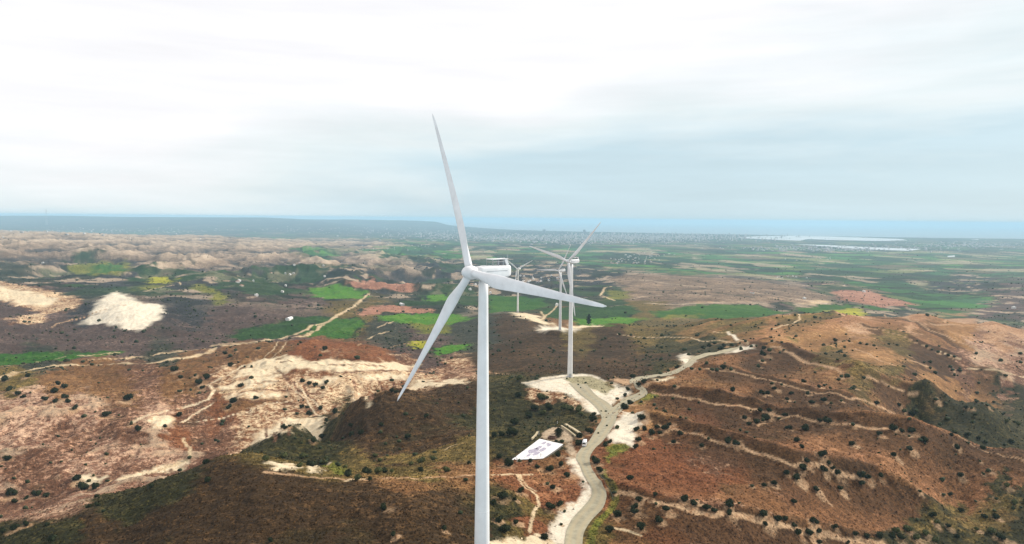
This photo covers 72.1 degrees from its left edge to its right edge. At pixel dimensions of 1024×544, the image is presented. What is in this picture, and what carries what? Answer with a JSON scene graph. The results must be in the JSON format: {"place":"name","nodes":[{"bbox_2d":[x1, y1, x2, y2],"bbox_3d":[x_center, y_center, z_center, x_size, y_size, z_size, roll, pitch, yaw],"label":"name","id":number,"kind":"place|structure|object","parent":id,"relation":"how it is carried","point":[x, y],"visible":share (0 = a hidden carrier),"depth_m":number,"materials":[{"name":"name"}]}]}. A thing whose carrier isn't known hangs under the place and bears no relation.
{"place":"outdoors","nodes":[
{"label":"outdoors","id":0,"kind":"place"},
{"bbox_2d":[0,216,1023,543],"bbox_3d":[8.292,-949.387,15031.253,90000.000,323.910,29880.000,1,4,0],"label":"ground","id":1,"kind":"structure","parent":0,"point":[182,252],"depth_m":637.55,"materials":[{"name":"brown soil"}]},
{"bbox_2d":[0,375,8,380],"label":"shrub","id":2,"kind":"object","parent":1,"relation":"on","point":[4,378],"visible":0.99,"depth_m":641.51,"materials":[{"name":"green plant"}]},
{"bbox_2d":[2,455,11,460],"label":"shrub","id":3,"kind":"object","parent":1,"relation":"on","point":[6,457],"visible":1,"depth_m":431.24,"materials":[{"name":"green plant"}]},
{"bbox_2d":[5,487,18,495],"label":"shrub","id":4,"kind":"object","parent":1,"relation":"on","point":[10,490],"visible":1,"depth_m":388.00,"materials":[{"name":"green plant"}]},
{"bbox_2d":[9,523,19,530],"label":"shrub","id":5,"kind":"object","parent":1,"relation":"on","point":[14,526],"visible":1,"depth_m":248.75,"materials":[{"name":"green plant"}]},
{"bbox_2d":[30,490,41,495],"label":"shrub","id":6,"kind":"object","parent":1,"relation":"on","point":[35,492],"visible":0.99,"depth_m":387.51,"materials":[{"name":"green plant"}]},
{"bbox_2d":[47,534,57,541],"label":"shrub","id":7,"kind":"object","parent":1,"relation":"on","point":[52,537],"visible":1,"depth_m":227.57,"materials":[{"name":"green plant"}]},
{"bbox_2d":[50,387,58,392],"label":"shrub","id":8,"kind":"object","parent":1,"relation":"on","point":[54,389],"visible":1,"depth_m":581.40,"materials":[{"name":"green plant"}]},
{"bbox_2d":[72,474,81,480],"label":"shrub","id":9,"kind":"object","parent":1,"relation":"on","point":[77,476],"visible":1,"depth_m":406.49,"materials":[{"name":"green plant"}]},
{"bbox_2d":[75,481,88,490],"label":"shrub","id":10,"kind":"object","parent":1,"relation":"on","point":[82,485],"visible":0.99,"depth_m":392.61,"materials":[{"name":"green plant"}]},
{"bbox_2d":[92,482,100,489],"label":"shrub","id":11,"kind":"object","parent":1,"relation":"on","point":[95,485],"visible":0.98,"depth_m":393.79,"materials":[{"name":"green plant"}]},
{"bbox_2d":[101,411,111,416],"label":"shrub","id":12,"kind":"object","parent":1,"relation":"on","point":[106,413],"visible":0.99,"depth_m":523.35,"materials":[{"name":"green plant"}]},
{"bbox_2d":[123,393,134,400],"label":"shrub","id":13,"kind":"object","parent":1,"relation":"on","point":[127,397],"visible":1,"depth_m":565.75,"materials":[{"name":"green plant"}]},
{"bbox_2d":[134,425,142,430],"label":"shrub","id":14,"kind":"object","parent":1,"relation":"on","point":[138,427],"visible":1,"depth_m":489.39,"materials":[{"name":"green plant"}]},
{"bbox_2d":[170,365,179,370],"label":"shrub","id":15,"kind":"object","parent":1,"relation":"on","point":[174,368],"visible":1,"depth_m":668.99,"materials":[{"name":"green plant"}]},
{"bbox_2d":[194,379,202,383],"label":"shrub","id":16,"kind":"object","parent":1,"relation":"on","point":[198,381],"visible":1,"depth_m":618.68,"materials":[{"name":"green plant"}]},
{"bbox_2d":[204,476,211,481],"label":"shrub","id":17,"kind":"object","parent":1,"relation":"on","point":[207,479],"visible":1,"depth_m":255.92,"materials":[{"name":"green plant"}]},
{"bbox_2d":[229,397,236,402],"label":"shrub","id":18,"kind":"object","parent":1,"relation":"on","point":[233,399],"visible":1,"depth_m":573.07,"materials":[{"name":"green plant"}]},
{"bbox_2d":[261,455,269,460],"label":"shrub","id":19,"kind":"object","parent":1,"relation":"on","point":[265,457],"visible":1,"depth_m":273.71,"materials":[{"name":"green plant"}]},
{"bbox_2d":[280,452,287,458],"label":"shrub","id":20,"kind":"object","parent":1,"relation":"on","point":[283,455],"visible":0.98,"depth_m":296.36,"materials":[{"name":"green plant"}]},
{"bbox_2d":[298,452,305,458],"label":"shrub","id":21,"kind":"object","parent":1,"relation":"on","point":[302,455],"visible":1,"depth_m":355.92,"materials":[{"name":"green plant"}]},
{"bbox_2d":[306,460,317,466],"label":"shrub","id":22,"kind":"object","parent":1,"relation":"on","point":[313,463],"visible":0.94,"depth_m":283.20,"materials":[{"name":"green plant"}]},
{"bbox_2d":[344,468,351,476],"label":"shrub","id":23,"kind":"object","parent":1,"relation":"on","point":[347,472],"visible":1,"depth_m":267.49,"materials":[{"name":"green plant"}]},
{"bbox_2d":[353,473,361,480],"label":"shrub","id":24,"kind":"object","parent":1,"relation":"on","point":[357,477],"visible":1,"depth_m":259.59,"materials":[{"name":"green plant"}]},
{"bbox_2d":[361,466,371,473],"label":"shrub","id":25,"kind":"object","parent":1,"relation":"on","point":[366,469],"visible":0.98,"depth_m":284.51,"materials":[{"name":"green plant"}]},
{"bbox_2d":[374,466,381,473],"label":"shrub","id":26,"kind":"object","parent":1,"relation":"on","point":[377,470],"visible":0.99,"depth_m":279.23,"materials":[{"name":"green plant"}]},
{"bbox_2d":[379,502,386,509],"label":"shrub","id":27,"kind":"object","parent":1,"relation":"on","point":[383,506],"visible":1,"depth_m":227.24,"materials":[{"name":"green plant"}]},
{"bbox_2d":[416,456,424,462],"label":"shrub","id":28,"kind":"object","parent":1,"relation":"on","point":[421,459],"visible":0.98,"depth_m":321.17,"materials":[{"name":"green plant"}]},
{"bbox_2d":[397,114,606,543],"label":"wind turbine","id":29,"kind":"object","parent":1,"relation":"on","point":[495,276],"visible":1,"depth_m":161.52,"materials":[{"name":"paint"}]},
{"bbox_2d":[497,491,507,498],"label":"shrub","id":30,"kind":"object","parent":1,"relation":"on","point":[503,495],"visible":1,"depth_m":254.53,"materials":[{"name":"green plant"}]},
{"bbox_2d":[498,524,511,532],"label":"shrub","id":31,"kind":"object","parent":1,"relation":"on","point":[505,528],"visible":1,"depth_m":227.30,"materials":[{"name":"green plant"}]},
{"bbox_2d":[503,458,513,465],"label":"shrub","id":32,"kind":"object","parent":1,"relation":"on","point":[508,461],"visible":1,"depth_m":307.02,"materials":[{"name":"green plant"}]},
{"bbox_2d":[0,354,1023,543],"bbox_3d":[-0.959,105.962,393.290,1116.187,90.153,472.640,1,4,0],"label":"scrub","id":33,"kind":"object","parent":1,"relation":"on","point":[31,513],"visible":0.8,"depth_m":294.76,"materials":[{"name":"green plant"}]},
{"bbox_2d":[0,232,1023,524],"bbox_3d":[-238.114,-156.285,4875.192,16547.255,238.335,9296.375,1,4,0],"label":"scrub","id":34,"kind":"object","parent":1,"relation":"on","point":[314,438],"visible":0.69,"depth_m":766.73,"materials":[{"name":"green plant"}]},
{"bbox_2d":[507,426,518,435],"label":"shrub","id":35,"kind":"object","parent":1,"relation":"on","point":[512,430],"visible":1,"depth_m":361.32,"materials":[{"name":"green plant"}]},
{"bbox_2d":[510,417,518,423],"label":"shrub","id":36,"kind":"object","parent":1,"relation":"on","point":[514,420],"visible":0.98,"depth_m":404.53,"materials":[{"name":"green plant"}]},
{"bbox_2d":[9,226,1023,252],"bbox_3d":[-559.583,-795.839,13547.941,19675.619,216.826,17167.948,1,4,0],"label":"town","id":37,"kind":"object","parent":1,"relation":"on","point":[627,237],"visible":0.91,"depth_m":12029.48},
{"bbox_2d":[514,391,521,396],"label":"shrub","id":38,"kind":"object","parent":1,"relation":"on","point":[517,394],"visible":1,"depth_m":474.62,"materials":[{"name":"green plant"}]},
{"bbox_2d":[508,261,530,312],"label":"wind turbine","id":39,"kind":"object","parent":1,"relation":"on","point":[518,268],"visible":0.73,"depth_m":1404.72,"materials":[{"name":"paint"}]},
{"bbox_2d":[525,411,532,417],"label":"shrub","id":40,"kind":"object","parent":1,"relation":"on","point":[529,414],"visible":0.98,"depth_m":430.25,"materials":[{"name":"green plant"}]},
{"bbox_2d":[530,404,539,409],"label":"shrub","id":41,"kind":"object","parent":1,"relation":"on","point":[535,407],"visible":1,"depth_m":447.12,"materials":[{"name":"green plant"}]},
{"bbox_2d":[512,439,562,459],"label":"concrete slab","id":42,"kind":"structure","parent":1,"relation":"on","point":[539,449],"depth_m":329.38,"materials":[{"name":"paint"}]},
{"bbox_2d":[536,393,547,399],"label":"shrub","id":43,"kind":"object","parent":1,"relation":"on","point":[540,396],"visible":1,"depth_m":466.76,"materials":[{"name":"green plant"}]},
{"bbox_2d":[540,533,548,539],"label":"shrub","id":44,"kind":"object","parent":1,"relation":"on","point":[544,536],"visible":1,"depth_m":231.99,"materials":[{"name":"green plant"}]},
{"bbox_2d":[544,403,552,409],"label":"shrub","id":45,"kind":"object","parent":1,"relation":"on","point":[548,406],"visible":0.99,"depth_m":447.00,"materials":[{"name":"green plant"}]},
{"bbox_2d":[545,465,553,470],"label":"shrub","id":46,"kind":"object","parent":1,"relation":"on","point":[550,467],"visible":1,"depth_m":304.19,"materials":[{"name":"green plant"}]},
{"bbox_2d":[545,502,556,509],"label":"shrub","id":47,"kind":"object","parent":1,"relation":"on","point":[549,505],"visible":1,"depth_m":258.68,"materials":[{"name":"green plant"}]},
{"bbox_2d":[548,435,556,439],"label":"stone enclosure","id":48,"kind":"object","parent":1,"relation":"on","point":[550,437],"visible":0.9,"depth_m":353.92,"materials":[{"name":"beige stone"}]},
{"bbox_2d":[539,244,570,329],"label":"wind turbine","id":49,"kind":"object","parent":1,"relation":"on","point":[561,283],"visible":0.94,"depth_m":936.28,"materials":[{"name":"paint"}]},
{"bbox_2d":[554,427,562,437],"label":"carob tree","id":50,"kind":"object","parent":1,"relation":"on","point":[558,431],"visible":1,"depth_m":356.35,"materials":[{"name":"green plant"}]},
{"bbox_2d":[530,222,600,376],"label":"wind turbine","id":51,"kind":"object","parent":1,"relation":"on","point":[570,261],"visible":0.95,"depth_m":522.82,"materials":[{"name":"paint"}]},
{"bbox_2d":[561,425,575,436],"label":"wall","id":52,"kind":"structure","parent":1,"relation":"on","point":[569,431],"depth_m":368.45,"materials":[{"name":"beige stone"}]},
{"bbox_2d":[566,405,574,410],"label":"shrub","id":53,"kind":"object","parent":1,"relation":"on","point":[570,408],"visible":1,"depth_m":428.76,"materials":[{"name":"green plant"}]},
{"bbox_2d":[564,424,580,432],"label":"wall","id":54,"kind":"structure","parent":1,"relation":"on","point":[573,428],"depth_m":374.55,"materials":[{"name":"beige stone"}]},
{"bbox_2d":[575,439,581,444],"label":"shrub","id":55,"kind":"object","parent":1,"relation":"on","point":[578,442],"visible":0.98,"depth_m":340.18,"materials":[{"name":"green plant"}]},
{"bbox_2d":[575,405,581,411],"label":"shrub","id":56,"kind":"object","parent":1,"relation":"on","point":[578,408],"visible":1,"depth_m":425.86,"materials":[{"name":"green plant"}]},
{"bbox_2d":[586,314,591,323],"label":"cypress","id":57,"kind":"object","parent":1,"relation":"on","point":[588,319],"visible":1,"depth_m":1374.90,"materials":[{"name":"green plant"}]},
{"bbox_2d":[585,428,593,433],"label":"shrub","id":58,"kind":"object","parent":1,"relation":"on","point":[590,430],"visible":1,"depth_m":362.63,"materials":[{"name":"green plant"}]},
{"bbox_2d":[588,415,597,421],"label":"shrub","id":59,"kind":"object","parent":1,"relation":"on","point":[592,418],"visible":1,"depth_m":390.54,"materials":[{"name":"green plant"}]},
{"bbox_2d":[590,455,599,463],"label":"shrub","id":60,"kind":"object","parent":1,"relation":"on","point":[595,459],"visible":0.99,"depth_m":312.46,"materials":[{"name":"green plant"}]},
{"bbox_2d":[605,525,614,532],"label":"shrub","id":61,"kind":"object","parent":1,"relation":"on","point":[609,528],"visible":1,"depth_m":243.42,"materials":[{"name":"green plant"}]},
{"bbox_2d":[613,510,621,516],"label":"shrub","id":62,"kind":"object","parent":1,"relation":"on","point":[617,513],"visible":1,"depth_m":255.75,"materials":[{"name":"green plant"}]},
{"bbox_2d":[620,403,628,408],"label":"shrub","id":63,"kind":"object","parent":1,"relation":"on","point":[624,406],"visible":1,"depth_m":427.00,"materials":[{"name":"green plant"}]},
{"bbox_2d":[629,508,638,513],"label":"shrub","id":64,"kind":"object","parent":1,"relation":"on","point":[633,510],"visible":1,"depth_m":255.98,"materials":[{"name":"green plant"}]},
{"bbox_2d":[636,522,645,529],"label":"shrub","id":65,"kind":"object","parent":1,"relation":"on","point":[640,525],"visible":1,"depth_m":244.78,"materials":[{"name":"green plant"}]},
{"bbox_2d":[637,414,645,419],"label":"shrub","id":66,"kind":"object","parent":1,"relation":"on","point":[641,416],"visible":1,"depth_m":383.47,"materials":[{"name":"green plant"}]},
{"bbox_2d":[648,428,655,434],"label":"shrub","id":67,"kind":"object","parent":1,"relation":"on","point":[651,431],"visible":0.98,"depth_m":359.92,"materials":[{"name":"green plant"}]},
{"bbox_2d":[655,515,662,522],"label":"shrub","id":68,"kind":"object","parent":1,"relation":"on","point":[658,518],"visible":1,"depth_m":250.69,"materials":[{"name":"green plant"}]},
{"bbox_2d":[681,494,688,500],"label":"shrub","id":69,"kind":"object","parent":1,"relation":"on","point":[685,497],"visible":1,"depth_m":266.51,"materials":[{"name":"green plant"}]},
{"bbox_2d":[690,499,697,505],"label":"shrub","id":70,"kind":"object","parent":1,"relation":"on","point":[693,502],"visible":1,"depth_m":264.55,"materials":[{"name":"green plant"}]},
{"bbox_2d":[702,504,711,509],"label":"shrub","id":71,"kind":"object","parent":1,"relation":"on","point":[706,506],"visible":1,"depth_m":263.20,"materials":[{"name":"green plant"}]},
{"bbox_2d":[724,436,731,443],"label":"shrub","id":72,"kind":"object","parent":1,"relation":"on","point":[728,439],"visible":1,"depth_m":344.04,"materials":[{"name":"green plant"}]},
{"bbox_2d":[724,498,734,507],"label":"shrub","id":73,"kind":"object","parent":1,"relation":"on","point":[729,502],"visible":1,"depth_m":266.73,"materials":[{"name":"green plant"}]},
{"bbox_2d":[759,509,767,516],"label":"shrub","id":74,"kind":"object","parent":1,"relation":"on","point":[764,513],"visible":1,"depth_m":270.39,"materials":[{"name":"green plant"}]},
{"bbox_2d":[760,413,770,420],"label":"shrub","id":75,"kind":"object","parent":1,"relation":"on","point":[766,416],"visible":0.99,"depth_m":421.69,"materials":[{"name":"green plant"}]},
{"bbox_2d":[774,515,783,521],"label":"shrub","id":76,"kind":"object","parent":1,"relation":"on","point":[779,518],"visible":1,"depth_m":273.75,"materials":[{"name":"green plant"}]},
{"bbox_2d":[792,472,800,479],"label":"shrub","id":77,"kind":"object","parent":1,"relation":"on","point":[796,476],"visible":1,"depth_m":317.19,"materials":[{"name":"green plant"}]},
{"bbox_2d":[794,528,802,534],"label":"shrub","id":78,"kind":"object","parent":1,"relation":"on","point":[797,531],"visible":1,"depth_m":274.94,"materials":[{"name":"green plant"}]},
{"bbox_2d":[798,463,807,469],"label":"shrub","id":79,"kind":"object","parent":1,"relation":"on","point":[803,466],"visible":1,"depth_m":323.63,"materials":[{"name":"green plant"}]},
{"bbox_2d":[800,423,809,430],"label":"shrub","id":80,"kind":"object","parent":1,"relation":"on","point":[805,426],"visible":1,"depth_m":393.02,"materials":[{"name":"green plant"}]},
{"bbox_2d":[805,528,814,534],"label":"shrub","id":81,"kind":"object","parent":1,"relation":"on","point":[809,531],"visible":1,"depth_m":279.12,"materials":[{"name":"green plant"}]},
{"bbox_2d":[809,516,819,523],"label":"shrub","id":82,"kind":"object","parent":1,"relation":"on","point":[812,519],"visible":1,"depth_m":287.73,"materials":[{"name":"green plant"}]},
{"bbox_2d":[817,450,827,456],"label":"shrub","id":83,"kind":"object","parent":1,"relation":"on","point":[821,453],"visible":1,"depth_m":335.93,"materials":[{"name":"green plant"}]},
{"bbox_2d":[820,465,827,471],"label":"shrub","id":84,"kind":"object","parent":1,"relation":"on","point":[822,467],"visible":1,"depth_m":329.39,"materials":[{"name":"green plant"}]},
{"bbox_2d":[822,416,831,423],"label":"shrub","id":85,"kind":"object","parent":1,"relation":"on","point":[826,419],"visible":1,"depth_m":403.54,"materials":[{"name":"green plant"}]},
{"bbox_2d":[857,471,865,477],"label":"shrub","id":86,"kind":"object","parent":1,"relation":"on","point":[861,474],"visible":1,"depth_m":336.33,"materials":[{"name":"green plant"}]},
{"bbox_2d":[875,530,883,538],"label":"shrub","id":87,"kind":"object","parent":1,"relation":"on","point":[879,534],"visible":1,"depth_m":295.35,"materials":[{"name":"green plant"}]},
{"bbox_2d":[888,532,895,537],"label":"shrub","id":88,"kind":"object","parent":1,"relation":"on","point":[892,534],"visible":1,"depth_m":302.73,"materials":[{"name":"green plant"}]},
{"bbox_2d":[888,424,897,429],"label":"shrub","id":89,"kind":"object","parent":1,"relation":"on","point":[892,427],"visible":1,"depth_m":390.38,"materials":[{"name":"green plant"}]},
{"bbox_2d":[891,527,899,532],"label":"shrub","id":90,"kind":"object","parent":1,"relation":"on","point":[895,529],"visible":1,"depth_m":309.11,"materials":[{"name":"green plant"}]},
{"bbox_2d":[896,532,905,539],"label":"shrub","id":91,"kind":"object","parent":1,"relation":"on","point":[901,536],"visible":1,"depth_m":305.83,"materials":[{"name":"green plant"}]},
{"bbox_2d":[902,524,913,531],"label":"shrub","id":92,"kind":"object","parent":1,"relation":"on","point":[907,528],"visible":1,"depth_m":313.94,"materials":[{"name":"green plant"}]},
{"bbox_2d":[907,427,915,431],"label":"shrub","id":93,"kind":"object","parent":1,"relation":"on","point":[911,429],"visible":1,"depth_m":387.81,"materials":[{"name":"green plant"}]},
{"bbox_2d":[911,533,920,540],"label":"shrub","id":94,"kind":"object","parent":1,"relation":"on","point":[916,536],"visible":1,"depth_m":309.22,"materials":[{"name":"green plant"}]},
{"bbox_2d":[920,435,928,442],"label":"shrub","id":95,"kind":"object","parent":1,"relation":"on","point":[925,439],"visible":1,"depth_m":380.51,"materials":[{"name":"green plant"}]},
{"bbox_2d":[931,536,939,542],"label":"shrub","id":96,"kind":"object","parent":1,"relation":"on","point":[935,539],"visible":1,"depth_m":312.58,"materials":[{"name":"green plant"}]},
{"bbox_2d":[986,527,996,533],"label":"shrub","id":97,"kind":"object","parent":1,"relation":"on","point":[990,530],"visible":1,"depth_m":323.65,"materials":[{"name":"green plant"}]},
{"bbox_2d":[991,513,1000,518],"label":"shrub","id":98,"kind":"object","parent":1,"relation":"on","point":[995,516],"visible":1,"depth_m":336.12,"materials":[{"name":"green plant"}]},
{"bbox_2d":[995,532,1006,539],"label":"shrub","id":99,"kind":"object","parent":1,"relation":"on","point":[1001,536],"visible":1,"depth_m":317.94,"materials":[{"name":"green plant"}]},
{"bbox_2d":[0,0,1023,226],"label":"sky","id":100,"kind":"structure","parent":0,"point":[737,112],"materials":[{"name":"white"}]},
{"bbox_2d":[565,383,616,543],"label":"road","id":101,"kind":"structure","parent":0,"point":[587,512],"depth_m":302.21,"materials":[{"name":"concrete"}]},
{"bbox_2d":[582,439,586,445],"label":"minibus","id":102,"kind":"object","parent":101,"relation":"on","point":[584,442],"visible":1,"depth_m":337.37,"materials":[{"name":"white paint"}]},
{"bbox_2d":[605,345,741,414],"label":"road","id":103,"kind":"structure","parent":0,"point":[643,392],"depth_m":536.78,"materials":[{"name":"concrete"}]},
{"bbox_2d":[439,222,1023,238],"bbox_3d":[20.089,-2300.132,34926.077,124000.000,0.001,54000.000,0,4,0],"label":"sea","id":104,"kind":"structure","parent":0,"point":[920,231],"depth_m":28036.82,"materials":[{"name":"blue liquid"}]},
{"bbox_2d":[746,236,903,240],"bbox_3d":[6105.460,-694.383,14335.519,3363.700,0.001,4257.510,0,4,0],"label":"salt lake","id":105,"kind":"structure","parent":0,"point":[799,238],"depth_m":13949.69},
{"bbox_2d":[798,244,917,250],"bbox_3d":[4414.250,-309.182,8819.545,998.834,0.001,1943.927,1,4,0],"label":"salt lake","id":106,"kind":"structure","parent":0,"point":[898,249],"depth_m":8541.19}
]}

